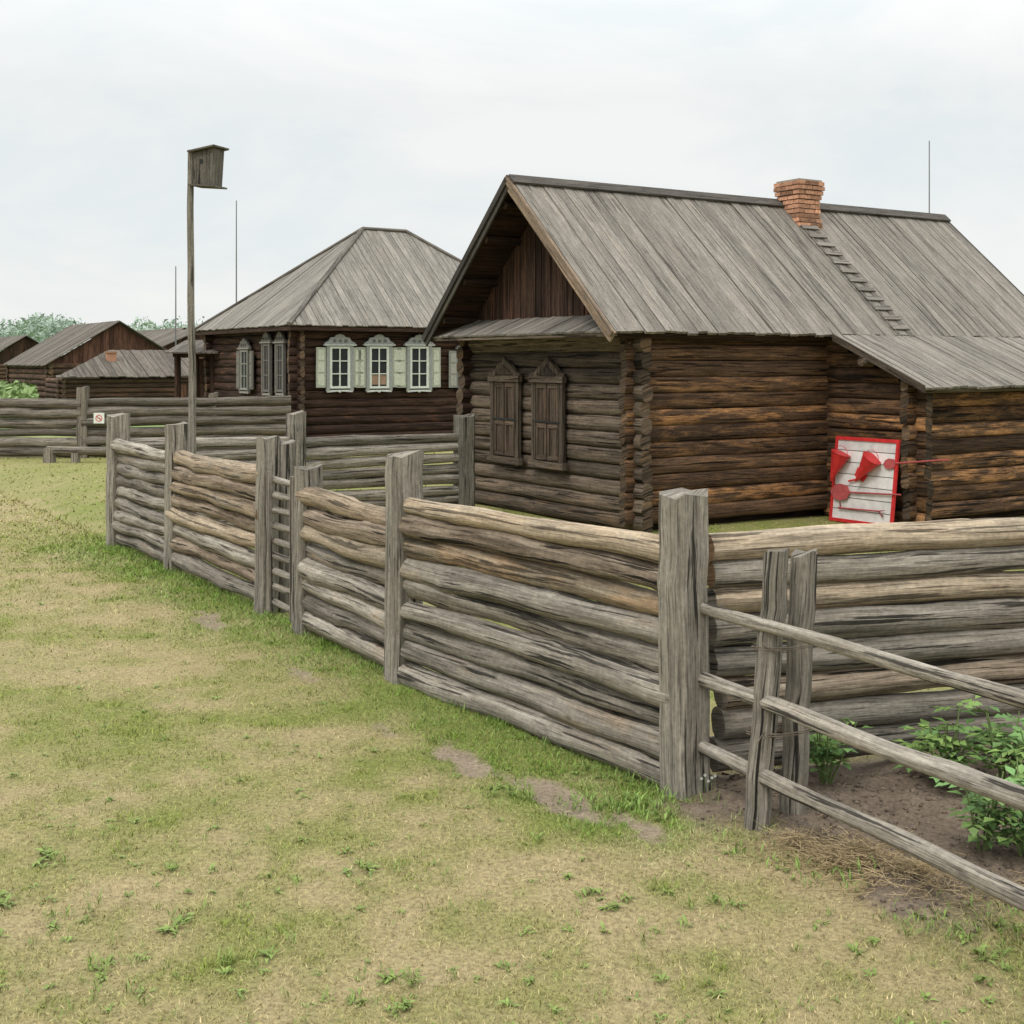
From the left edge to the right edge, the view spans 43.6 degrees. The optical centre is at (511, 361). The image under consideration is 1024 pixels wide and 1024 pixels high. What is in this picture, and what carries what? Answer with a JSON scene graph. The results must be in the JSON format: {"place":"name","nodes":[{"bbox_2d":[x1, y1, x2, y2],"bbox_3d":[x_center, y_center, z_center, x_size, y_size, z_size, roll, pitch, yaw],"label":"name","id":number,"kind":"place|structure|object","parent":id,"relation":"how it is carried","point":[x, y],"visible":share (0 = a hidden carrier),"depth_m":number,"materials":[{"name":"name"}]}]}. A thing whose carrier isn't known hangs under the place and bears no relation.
{"place":"outdoors","nodes":[
{"label":"outdoors","id":0,"kind":"place"},
{"bbox_2d":[236,200,236,301],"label":"lightning rod","id":1,"kind":"object","parent":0,"point":[236,250],"visible":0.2,"depth_m":41.98,"materials":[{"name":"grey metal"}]},
{"bbox_2d":[0,425,1023,1023],"bbox_3d":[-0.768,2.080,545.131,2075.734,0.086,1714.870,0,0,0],"label":"ground","id":2,"kind":"structure","parent":0,"point":[468,763],"depth_m":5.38,"materials":[{"name":"green plant"}]},
{"bbox_2d":[0,380,38,418],"bbox_3d":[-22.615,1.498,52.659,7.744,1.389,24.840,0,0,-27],"label":"bush","id":3,"kind":"object","parent":2,"relation":"on","point":[15,389],"visible":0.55,"depth_m":45.48,"materials":[{"name":"green plant"}]},
{"bbox_2d":[0,335,60,383],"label":"log shed","id":4,"kind":"structure","parent":2,"relation":"on","point":[13,346],"depth_m":84.71,"materials":[{"name":"grey wood"}]},
{"bbox_2d":[43,446,105,462],"bbox_3d":[-9.115,1.954,26.712,1.322,0.392,0.260,0,0,0],"label":"log bench","id":5,"kind":"object","parent":2,"relation":"on","point":[50,453],"visible":0.82,"depth_m":26.62,"materials":[{"name":"grey wood"}]},
{"bbox_2d":[2,320,166,398],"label":"log shed","id":6,"kind":"structure","parent":2,"relation":"on","point":[33,365],"depth_m":58.18,"materials":[{"name":"grey wood"}]},
{"bbox_2d":[0,312,204,355],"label":"distant treeline","id":7,"kind":"object","parent":2,"relation":"on","point":[43,330],"visible":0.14,"depth_m":258.01,"materials":[{"name":"green plant"}]},
{"bbox_2d":[45,350,188,406],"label":"log shed","id":8,"kind":"structure","parent":2,"relation":"on","point":[134,373],"depth_m":48.98,"materials":[{"name":"grey wood"}]},
{"bbox_2d":[0,386,290,457],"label":"log fence","id":9,"kind":"object","parent":2,"relation":"on","point":[217,416],"visible":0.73,"depth_m":28.14,"materials":[{"name":"grey wood"}]},
{"bbox_2d":[94,413,103,422],"bbox_3d":[-8.989,1.226,27.857,0.230,0.230,0.018,0,0,0],"label":"notice sign","id":10,"kind":"object","parent":9,"relation":"attached to","point":[98,417],"visible":1,"depth_m":27.85,"materials":[{"name":"white paint"}]},
{"bbox_2d":[138,327,186,345],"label":"log shed","id":11,"kind":"structure","parent":2,"relation":"on","point":[144,332],"depth_m":94.71,"materials":[{"name":"grey wood"}]},
{"bbox_2d":[146,329,203,377],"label":"log shed","id":12,"kind":"structure","parent":2,"relation":"on","point":[163,339],"depth_m":75.91,"materials":[{"name":"grey wood"}]},
{"bbox_2d":[175,266,176,345],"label":"lightning rod","id":13,"kind":"object","parent":2,"relation":"on","point":[175,312],"visible":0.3,"depth_m":61.97,"materials":[{"name":"grey metal"}]},
{"bbox_2d":[164,340,218,435],"bbox_3d":[-8.898,0.739,36.681,1.496,2.777,2.416,0,0,0],"label":"covered gateway","id":14,"kind":"object","parent":2,"relation":"on","point":[179,351],"visible":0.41,"depth_m":35.95,"materials":[{"name":"wood"}]},
{"bbox_2d":[187,144,228,512],"bbox_3d":[-3.346,-0.073,14.015,0.387,4.547,0.300,0,0,21],"label":"birdhouse pole","id":15,"kind":"object","parent":2,"relation":"on","point":[205,166],"visible":0.76,"depth_m":13.97,"materials":[{"name":"grey wood"}]},
{"bbox_2d":[130,410,474,535],"bbox_3d":[-2.539,1.427,15.981,4.744,1.646,0.248,0,0,-32],"label":"log fence","id":16,"kind":"object","parent":2,"relation":"on","point":[329,453],"visible":0.3,"depth_m":16.37,"materials":[{"name":"grey wood"}]},
{"bbox_2d":[195,227,460,441],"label":"log house","id":17,"kind":"structure","parent":2,"relation":"on","point":[329,341],"depth_m":32.55,"materials":[{"name":"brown wood"}]},
{"bbox_2d":[236,338,253,393],"bbox_3d":[-7.029,0.113,33.582,0.100,1.464,1.200,0,0,-32],"label":"window","id":18,"kind":"structure","parent":17,"relation":"in","point":[244,358],"depth_m":33.57,"materials":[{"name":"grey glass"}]},
{"bbox_2d":[259,332,272,395],"bbox_3d":[-6.197,0.051,32.267,0.100,1.620,0.700,0,0,-32],"label":"window","id":19,"kind":"structure","parent":17,"relation":"in","point":[266,349],"depth_m":32.25,"materials":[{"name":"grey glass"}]},
{"bbox_2d":[272,331,286,395],"bbox_3d":[-5.716,0.047,31.508,0.100,1.594,0.700,0,0,-32],"label":"window","id":20,"kind":"structure","parent":17,"relation":"in","point":[280,349],"depth_m":31.48,"materials":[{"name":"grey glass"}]},
{"bbox_2d":[316,334,362,392],"bbox_3d":[-4.217,0.036,31.378,1.240,1.443,0.100,0,0,-32],"label":"window","id":21,"kind":"structure","parent":17,"relation":"in","point":[337,365],"depth_m":31.36,"materials":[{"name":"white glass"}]},
{"bbox_2d":[356,334,400,392],"bbox_3d":[-3.313,0.039,31.951,1.240,1.460,0.100,0,0,-32],"label":"window","id":22,"kind":"structure","parent":17,"relation":"in","point":[379,360],"depth_m":31.95,"materials":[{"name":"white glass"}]},
{"bbox_2d":[397,334,440,392],"bbox_3d":[-2.354,0.041,32.558,1.240,1.478,0.100,0,0,-32],"label":"window","id":23,"kind":"structure","parent":17,"relation":"in","point":[420,364],"depth_m":32.56,"materials":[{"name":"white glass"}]},
{"bbox_2d":[449,345,459,389],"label":"window","id":24,"kind":"structure","parent":17,"relation":"in","point":[453,374],"depth_m":33.08,"materials":[{"name":"white wood"}]},
{"bbox_2d":[105,413,710,800],"bbox_3d":[-1.851,1.412,10.474,0.401,1.676,10.270,0,0,-31],"label":"log fence","id":25,"kind":"object","parent":2,"relation":"on","point":[614,672],"visible":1,"depth_m":7.70,"materials":[{"name":"grey wood"}]},
{"bbox_2d":[0,542,1023,1023],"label":"lawn weeds","id":26,"kind":"object","parent":2,"relation":"on","point":[566,876],"visible":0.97,"depth_m":4.84,"materials":[{"name":"green plant"}]},
{"bbox_2d":[700,774,715,804],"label":"white flowers","id":27,"kind":"object","parent":2,"relation":"on","point":[711,777],"visible":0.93,"depth_m":5.98,"materials":[{"name":"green plant"}]},
{"bbox_2d":[421,174,1023,532],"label":"log house","id":28,"kind":"structure","parent":2,"relation":"on","point":[626,355],"depth_m":17.02,"materials":[{"name":"brown wood"}]},
{"bbox_2d":[487,356,522,465],"bbox_3d":[-0.103,0.682,17.961,0.074,1.515,0.840,0,0,-32],"label":"window","id":29,"kind":"structure","parent":28,"relation":"in","point":[505,396],"depth_m":17.92,"materials":[{"name":"brown wood"}]},
{"bbox_2d":[528,356,566,471],"bbox_3d":[0.470,0.682,17.056,0.074,1.515,0.840,0,0,-32],"label":"window","id":30,"kind":"structure","parent":28,"relation":"in","point":[547,397],"depth_m":17.02,"materials":[{"name":"brown wood"}]},
{"bbox_2d":[800,225,911,333],"bbox_3d":[4.961,-1.226,18.566,0.340,1.682,1.866,0,0,-32],"label":"roof ladder","id":31,"kind":"object","parent":28,"relation":"on","point":[876,297],"visible":1,"depth_m":18.51,"materials":[{"name":"grey wood"}]},
{"bbox_2d":[809,717,873,784],"bbox_3d":[1.515,1.897,6.328,0.463,0.370,0.477,0,0,29],"label":"potato plant","id":32,"kind":"object","parent":2,"relation":"on","point":[820,755],"visible":0.72,"depth_m":6.25,"materials":[{"name":"green plant"}]},
{"bbox_2d":[679,767,1023,933],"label":"soil clods","id":33,"kind":"object","parent":2,"relation":"on","point":[735,777],"visible":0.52,"depth_m":5.79,"materials":[{"name":"brown soil"}]},
{"bbox_2d":[698,548,1023,910],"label":"pole fence","id":34,"kind":"object","parent":2,"relation":"on","point":[800,719],"visible":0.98,"depth_m":5.68,"materials":[{"name":"grey wood"}]},
{"bbox_2d":[829,436,900,523],"bbox_3d":[4.551,1.542,16.542,0.176,1.116,1.060,0,0,-32],"label":"fire board","id":35,"kind":"object","parent":2,"relation":"on","point":[880,478],"visible":0.84,"depth_m":16.48,"materials":[{"name":"white paint"}]},
{"bbox_2d":[830,445,850,480],"bbox_3d":[4.314,1.337,16.793,0.251,0.482,0.251,0,0,0],"label":"fire bucket","id":36,"kind":"object","parent":35,"relation":"hanging from","point":[839,458],"visible":1,"depth_m":16.76,"materials":[{"name":"red paint"}]},
{"bbox_2d":[848,467,866,481],"bbox_3d":[4.484,1.469,16.596,0.043,0.202,0.303,0,0,-33],"label":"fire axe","id":37,"kind":"object","parent":35,"relation":"hanging from","point":[863,478],"visible":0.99,"depth_m":16.60,"materials":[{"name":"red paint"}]},
{"bbox_2d":[838,502,884,516],"bbox_3d":[4.494,1.898,16.482,0.026,0.128,0.781,0,0,-32],"label":"fire hook","id":38,"kind":"object","parent":35,"relation":"attached to","point":[840,507],"visible":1,"depth_m":16.44,"materials":[{"name":"red paint"}]},
{"bbox_2d":[830,484,900,499],"bbox_3d":[4.538,1.709,16.463,0.039,0.220,1.162,0,0,-34],"label":"fire shovel","id":39,"kind":"object","parent":35,"relation":"hanging from","point":[840,491],"visible":1,"depth_m":16.75,"materials":[{"name":"red paint"}]},
{"bbox_2d":[855,450,880,481],"bbox_3d":[4.570,1.337,16.381,0.291,0.432,0.309,0,0,0],"label":"fire bucket","id":40,"kind":"object","parent":35,"relation":"hanging from","point":[870,461],"visible":1,"depth_m":16.34,"materials":[{"name":"red paint"}]},
{"bbox_2d":[883,459,948,468],"bbox_3d":[4.993,1.263,15.844,0.032,0.193,1.031,0,0,-31],"label":"fire shovel","id":41,"kind":"object","parent":35,"relation":"hanging from","point":[889,463],"visible":1,"depth_m":16.11,"materials":[{"name":"red paint"}]},
{"bbox_2d":[707,517,1023,771],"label":"log fence","id":42,"kind":"object","parent":2,"relation":"on","point":[947,594],"visible":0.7,"depth_m":6.58,"materials":[{"name":"grey wood"}]},
{"bbox_2d":[713,811,1023,924],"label":"straw heap","id":43,"kind":"object","parent":2,"relation":"on","point":[845,852],"visible":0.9,"depth_m":5.26,"materials":[{"name":"beige plant"}]},
{"bbox_2d":[929,141,929,212],"bbox_3d":[7.661,-0.979,23.500,0.061,6.158,0.070,0,0,0],"label":"lightning rod","id":44,"kind":"object","parent":2,"relation":"on","point":[929,176],"visible":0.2,"depth_m":23.49,"materials":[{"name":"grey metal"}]},
{"bbox_2d":[892,695,1013,785],"bbox_3d":[2.144,1.857,6.276,0.565,0.433,0.579,0,0,0],"label":"potato plant","id":45,"kind":"object","parent":2,"relation":"on","point":[935,739],"visible":0.81,"depth_m":6.25,"materials":[{"name":"green plant"}]},
{"bbox_2d":[929,768,1023,850],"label":"potato plant","id":46,"kind":"object","parent":2,"relation":"on","point":[977,802],"visible":0.69,"depth_m":5.38,"materials":[{"name":"green plant"}]},
{"bbox_2d":[960,706,1023,778],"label":"potato plant","id":47,"kind":"object","parent":2,"relation":"on","point":[993,732],"visible":0.69,"depth_m":6.27,"materials":[{"name":"green plant"}]},
{"bbox_2d":[967,757,1023,856],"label":"potato plant","id":48,"kind":"object","parent":2,"relation":"on","point":[1018,837],"visible":0.58,"depth_m":5.34,"materials":[{"name":"green plant"}]},
{"bbox_2d":[988,725,1023,775],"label":"potato plant","id":49,"kind":"object","parent":2,"relation":"on","point":[1020,738],"visible":0.84,"depth_m":6.05,"materials":[{"name":"green plant"}]},
{"bbox_2d":[0,0,1023,354],"label":"sky","id":50,"kind":"structure","parent":0,"point":[335,119],"materials":[{"name":"white"}]}
]}

